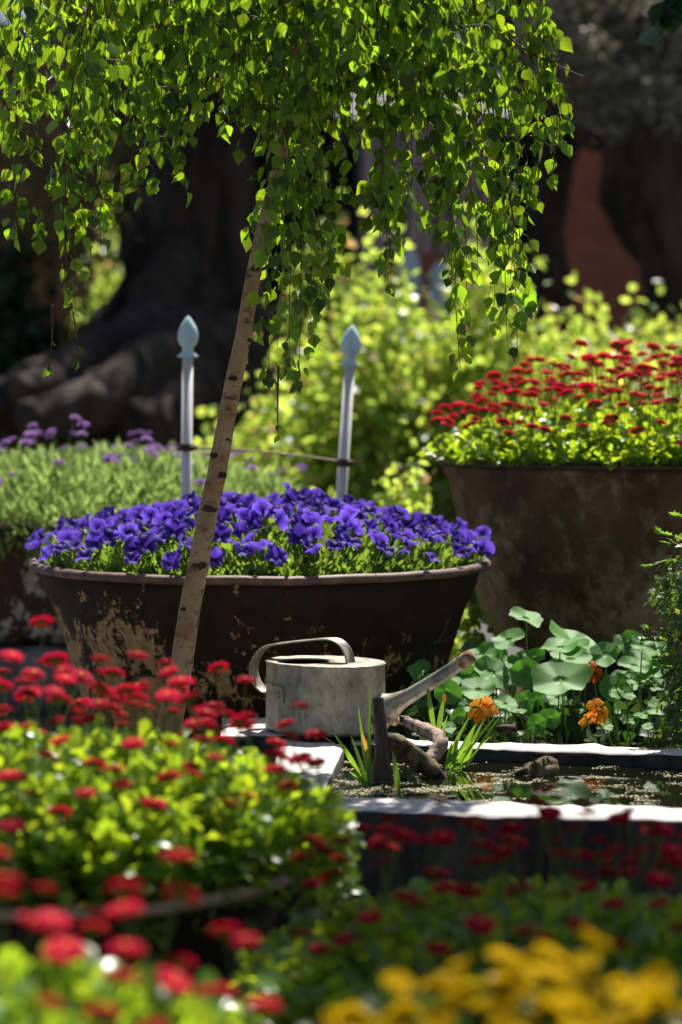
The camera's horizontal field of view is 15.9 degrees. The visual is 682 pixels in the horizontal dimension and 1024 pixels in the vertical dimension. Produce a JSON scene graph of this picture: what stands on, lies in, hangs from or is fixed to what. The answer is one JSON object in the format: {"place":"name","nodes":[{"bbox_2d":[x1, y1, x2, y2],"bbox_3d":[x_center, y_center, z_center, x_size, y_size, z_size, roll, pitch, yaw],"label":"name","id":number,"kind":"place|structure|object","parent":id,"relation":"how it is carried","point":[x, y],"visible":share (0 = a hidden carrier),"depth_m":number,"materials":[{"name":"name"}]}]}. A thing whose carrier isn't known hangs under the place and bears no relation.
{"place":"outdoors","nodes":[
{"label":"outdoors","id":0,"kind":"place"},
{"bbox_2d":[0,0,37,24],"label":"sky","id":1,"kind":"structure","parent":0,"point":[2,15],"materials":[{"name":"white"}]},
{"bbox_2d":[0,425,522,1019],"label":"ground","id":2,"kind":"structure","parent":0,"point":[90,443],"depth_m":11.20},
{"bbox_2d":[0,220,71,376],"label":"shrub","id":3,"kind":"object","parent":2,"relation":"on","point":[25,333],"visible":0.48,"depth_m":18.01,"materials":[{"name":"green plant"}]},
{"bbox_2d":[0,643,86,714],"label":"stone plinth","id":4,"kind":"structure","parent":2,"relation":"on","point":[31,653],"depth_m":8.55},
{"bbox_2d":[0,504,137,644],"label":"iron planter","id":5,"kind":"object","parent":4,"relation":"on","point":[24,599],"visible":0.12,"depth_m":8.66,"materials":[{"name":"metal"}]},
{"bbox_2d":[0,415,311,560],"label":"violet flower plants","id":6,"kind":"object","parent":5,"relation":"in","point":[68,484],"visible":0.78,"depth_m":8.83,"materials":[{"name":"green plant"}]},
{"bbox_2d":[0,26,105,345],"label":"hanging tree foliage","id":7,"kind":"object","parent":2,"relation":"on","point":[62,316],"depth_m":24.60,"materials":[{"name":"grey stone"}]},
{"bbox_2d":[66,135,127,328],"bbox_3d":[-2.080,-2.044,21.395,0.881,2.535,0.930,0,3,0],"label":"shrub","id":8,"kind":"object","parent":2,"relation":"on","point":[108,285],"visible":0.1,"depth_m":21.32,"materials":[{"name":"green plant"}]},
{"bbox_2d":[0,834,310,1015],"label":"clay planter","id":9,"kind":"object","parent":2,"relation":"on","point":[203,950],"visible":0.16,"depth_m":3.92,"materials":[{"name":"ceramic"}]},
{"bbox_2d":[0,616,365,948],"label":"daisy plants","id":10,"kind":"object","parent":9,"relation":"in","point":[72,795],"visible":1,"depth_m":4.02,"materials":[{"name":"green plant"}]},
{"bbox_2d":[0,0,344,461],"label":"old tree","id":11,"kind":"object","parent":2,"relation":"on","point":[178,262],"visible":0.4,"depth_m":18.09,"materials":[{"name":"brown plant"}]},
{"bbox_2d":[178,316,197,499],"bbox_3d":[-0.500,0.048,7.992,0.071,1.375,0.070,0,3,0],"label":"finial post","id":12,"kind":"object","parent":2,"relation":"on","point":[187,336],"visible":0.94,"depth_m":7.96,"materials":[{"name":"white metal"}]},
{"bbox_2d":[192,447,338,461],"bbox_3d":[-0.245,-0.187,7.951,0.479,0.052,0.007,0,3,0],"label":"fence wire","id":13,"kind":"object","parent":12,"relation":"attached to","point":[278,453],"visible":0.88,"depth_m":7.95,"materials":[{"name":"grey metal"}]},
{"bbox_2d":[170,354,368,498],"bbox_3d":[-0.424,-0.172,13.245,1.345,1.364,1.647,-2,4,-38],"label":"shrub","id":14,"kind":"object","parent":2,"relation":"on","point":[265,429],"visible":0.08,"depth_m":13.10,"materials":[{"name":"green plant"}]},
{"bbox_2d":[0,0,584,734],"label":"birch tree","id":15,"kind":"object","parent":2,"relation":"on","point":[418,56],"visible":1,"depth_m":5.86,"materials":[{"name":"green plant"}]},
{"bbox_2d":[264,173,378,405],"bbox_3d":[-0.150,-1.430,16.879,0.799,1.813,0.942,-2,3,-31],"label":"shrub","id":16,"kind":"object","parent":2,"relation":"on","point":[347,286],"visible":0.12,"depth_m":16.77,"materials":[{"name":"green plant"}]},
{"bbox_2d":[311,486,335,497],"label":"shrub","id":17,"kind":"object","parent":2,"relation":"on","point":[330,493],"depth_m":10.12,"materials":[{"name":"green plant"}]},
{"bbox_2d":[39,0,620,383],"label":"tall hedge","id":18,"kind":"object","parent":2,"relation":"on","point":[351,217],"visible":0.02,"depth_m":32.25,"materials":[{"name":"green plant"}]},
{"bbox_2d":[233,207,495,592],"bbox_3d":[0.163,-0.593,13.500,1.527,2.188,1.766,-1,3,-19],"label":"shrub","id":19,"kind":"object","parent":2,"relation":"on","point":[383,444],"visible":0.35,"depth_m":13.21,"materials":[{"name":"green plant"}]},
{"bbox_2d":[366,420,479,661],"bbox_3d":[0.222,0.165,9.507,0.631,1.044,0.717,-1,3,-18],"label":"shrub","id":20,"kind":"object","parent":2,"relation":"on","point":[410,502],"visible":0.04,"depth_m":9.47,"materials":[{"name":"green plant"}]},
{"bbox_2d":[220,718,681,935],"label":"pond basin","id":21,"kind":"object","parent":2,"relation":"on","point":[410,859],"visible":0.23,"depth_m":4.99,"materials":[{"name":"white stone"}]},
{"bbox_2d":[249,637,475,736],"bbox_3d":[0.051,0.433,6.075,0.616,0.233,0.242,2,3,27],"label":"watering can","id":22,"kind":"object","parent":21,"relation":"on","point":[333,691],"visible":0.94,"depth_m":6.01,"materials":[{"name":"metal"}]},
{"bbox_2d":[426,688,447,729],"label":"reed plant","id":23,"kind":"object","parent":21,"relation":"on","point":[431,713],"visible":0.8,"depth_m":5.97,"materials":[{"name":"green plant"}]},
{"bbox_2d":[331,756,681,807],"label":"pond water","id":24,"kind":"structure","parent":21,"relation":"in","point":[572,786],"depth_m":5.54,"materials":[{"name":"black liquid"}]},
{"bbox_2d":[325,685,370,785],"bbox_3d":[0.022,0.507,5.517,0.197,0.248,0.086,-3,4,-42],"label":"reed plant","id":25,"kind":"object","parent":24,"relation":"in","point":[363,779],"visible":0.94,"depth_m":5.54,"materials":[{"name":"green plant"}]},
{"bbox_2d":[393,752,401,798],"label":"reed plant","id":26,"kind":"object","parent":24,"relation":"on","point":[396,779],"visible":0.93,"depth_m":5.32,"materials":[{"name":"green plant"}]},
{"bbox_2d":[372,697,446,782],"bbox_3d":[0.154,0.529,5.620,0.184,0.214,0.069,-1,3,-25],"label":"driftwood","id":27,"kind":"object","parent":24,"relation":"in","point":[414,757],"visible":0.92,"depth_m":5.59,"materials":[{"name":"brown wood"}]},
{"bbox_2d":[401,716,448,771],"bbox_3d":[0.202,0.555,5.823,0.094,0.117,0.225,0,3,-7],"label":"driftwood","id":28,"kind":"object","parent":24,"relation":"on","point":[438,739],"visible":0.84,"depth_m":5.81,"materials":[{"name":"brown wood"}]},
{"bbox_2d":[443,710,504,768],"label":"reed plant","id":29,"kind":"object","parent":24,"relation":"in","point":[462,755],"visible":1,"depth_m":5.76,"materials":[{"name":"green plant"}]},
{"bbox_2d":[331,761,680,805],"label":"duckweed","id":30,"kind":"object","parent":24,"relation":"on","point":[420,789],"visible":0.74,"depth_m":5.46,"materials":[{"name":"green plant"}]},
{"bbox_2d":[503,756,559,775],"bbox_3d":[0.432,0.610,5.691,0.152,0.090,0.070,0,3,0],"label":"pond rock","id":31,"kind":"object","parent":24,"relation":"on","point":[545,766],"visible":0.6,"depth_m":5.67,"materials":[{"name":"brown stone"}]},
{"bbox_2d":[497,724,515,732],"bbox_3d":[0.416,0.542,6.127,0.045,0.018,0.030,1,3,26],"label":"stone chip","id":32,"kind":"object","parent":21,"relation":"on","point":[507,728],"visible":1,"depth_m":6.12,"materials":[{"name":"brown stone"}]},
{"bbox_2d":[445,583,501,715],"bbox_3d":[0.407,0.489,7.788,0.264,0.588,0.262,1,3,14],"label":"shrub","id":33,"kind":"object","parent":2,"relation":"on","point":[476,613],"visible":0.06,"depth_m":7.75,"materials":[{"name":"green plant"}]},
{"bbox_2d":[434,684,521,716],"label":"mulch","id":34,"kind":"object","parent":2,"relation":"on","point":[519,689],"depth_m":8.96,"materials":[{"name":"soil"}]},
{"bbox_2d":[28,555,490,749],"bbox_3d":[-0.235,0.452,7.133,1.343,0.655,1.343,0,3,0],"label":"iron planter","id":35,"kind":"object","parent":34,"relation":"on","point":[398,623],"visible":0.4,"depth_m":6.61,"materials":[{"name":"metal"}]},
{"bbox_2d":[25,483,494,575],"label":"petunia plants","id":36,"kind":"object","parent":35,"relation":"in","point":[290,531],"visible":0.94,"depth_m":6.76,"materials":[{"name":"purple plant"}]},
{"bbox_2d":[336,325,360,498],"bbox_3d":[-0.001,0.062,7.993,0.134,1.347,0.070,0,3,0],"label":"finial post","id":37,"kind":"object","parent":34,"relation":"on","point":[351,345],"visible":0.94,"depth_m":7.96,"materials":[{"name":"white metal"}]},
{"bbox_2d":[377,203,614,599],"bbox_3d":[0.851,-0.625,13.767,1.849,2.233,1.855,0,3,0],"label":"shrub","id":38,"kind":"object","parent":2,"relation":"on","point":[482,351],"visible":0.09,"depth_m":13.43,"materials":[{"name":"green plant"}]},
{"bbox_2d":[453,717,671,746],"bbox_3d":[0.685,0.729,6.761,1.462,0.162,1.389,0,3,0],"label":"flower bed","id":39,"kind":"object","parent":2,"relation":"on","point":[542,740],"visible":0.05,"depth_m":6.99,"materials":[{"name":"soil"}]},
{"bbox_2d":[387,606,681,748],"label":"nasturtium plants","id":40,"kind":"object","parent":39,"relation":"on","point":[562,675],"visible":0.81,"depth_m":6.49,"materials":[{"name":"green plant"}]},
{"bbox_2d":[480,0,681,391],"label":"old tree","id":41,"kind":"object","parent":2,"relation":"on","point":[626,120],"visible":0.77,"depth_m":17.08,"materials":[{"name":"brown plant"}]},
{"bbox_2d":[536,47,643,384],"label":"brick wall","id":42,"kind":"structure","parent":2,"relation":"on","point":[603,263],"depth_m":23.31,"materials":[{"name":"red brick"}]},
{"bbox_2d":[512,271,681,405],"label":"shrub","id":43,"kind":"object","parent":2,"relation":"on","point":[639,343],"visible":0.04,"depth_m":13.94,"materials":[{"name":"green plant"}]},
{"bbox_2d":[522,649,678,715],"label":"stone plinth","id":44,"kind":"structure","parent":2,"relation":"on","point":[589,686],"depth_m":7.69,"materials":[{"name":"grey stone"}]},
{"bbox_2d":[436,451,681,661],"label":"iron planter","id":45,"kind":"object","parent":44,"relation":"on","point":[577,546],"visible":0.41,"depth_m":7.53,"materials":[{"name":"metal"}]},
{"bbox_2d":[417,338,681,472],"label":"daisy plants","id":46,"kind":"object","parent":45,"relation":"in","point":[568,430],"visible":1,"depth_m":7.67,"materials":[{"name":"green plant"}]},
{"bbox_2d":[624,348,681,399],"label":"shrub","id":47,"kind":"object","parent":2,"relation":"on","point":[648,355],"visible":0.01,"depth_m":13.63,"materials":[{"name":"green plant"}]},
{"bbox_2d":[637,511,681,748],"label":"ivy plant","id":48,"kind":"object","parent":2,"relation":"on","point":[672,639],"visible":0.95,"depth_m":6.08,"materials":[{"name":"green plant"}]},
{"bbox_2d":[637,0,681,45],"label":"overhanging tree","id":49,"kind":"object","parent":2,"relation":"on","point":[665,15],"visible":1,"depth_m":4.83,"materials":[{"name":"green plant"}]},
{"bbox_3d":[-0.361,0.806,2.846,0.548,0.385,0.548,0,3,0],"label":"clay planter","id":50,"kind":"object","parent":2,"relation":"on","visible":0},
{"bbox_2d":[0,847,283,1023],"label":"daisy plants","id":51,"kind":"object","parent":50,"relation":"in","point":[68,988],"visible":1,"depth_m":2.82,"materials":[{"name":"red plant"}]},
{"bbox_3d":[0.210,0.903,2.671,0.486,0.505,0.486,0,3,0],"label":"clay planter","id":52,"kind":"object","parent":2,"relation":"on","visible":0},
{"bbox_2d":[305,928,681,1023],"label":"yellow flower plants","id":53,"kind":"object","parent":52,"relation":"in","point":[522,989],"visible":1,"depth_m":2.66,"materials":[{"name":"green plant"}]},
{"bbox_2d":[396,249,421,338],"bbox_3d":[0.509,-1.328,18.356,0.260,1.285,0.260,0,3,0],"label":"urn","id":54,"kind":"object","parent":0,"point":[411,262],"visible":0.34,"depth_m":18.27,"materials":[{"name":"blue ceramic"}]},
{"bbox_2d":[377,252,457,362],"bbox_3d":[0.693,-1.609,22.241,0.728,1.482,0.390,0,3,0],"label":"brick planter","id":55,"kind":"object","parent":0,"point":[428,261],"visible":0.14,"depth_m":22.02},
{"bbox_2d":[337,71,517,387],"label":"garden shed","id":56,"kind":"structure","parent":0,"point":[417,238],"depth_m":25.88,"materials":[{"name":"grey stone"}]},
{"bbox_2d":[429,261,450,392],"bbox_3d":[0.744,-1.283,18.358,0.221,1.194,0.221,0,3,0],"label":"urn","id":57,"kind":"object","parent":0,"point":[435,291],"visible":0.3,"depth_m":18.28,"materials":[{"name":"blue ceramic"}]},
{"bbox_3d":[0.304,0.837,3.799,0.840,0.224,0.840,0,3,0],"label":"clay planter","id":58,"kind":"object","parent":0,"visible":0},
{"bbox_2d":[290,894,328,934],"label":"leaf","id":59,"kind":"object","parent":58,"relation":"in","point":[316,913],"visible":0.27,"depth_m":4.02,"materials":[{"name":"green plant"}]},
{"bbox_2d":[227,785,681,1023],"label":"daisy plants","id":60,"kind":"object","parent":58,"relation":"in","point":[339,959],"visible":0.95,"depth_m":3.72,"materials":[{"name":"green plant"}]}
]}

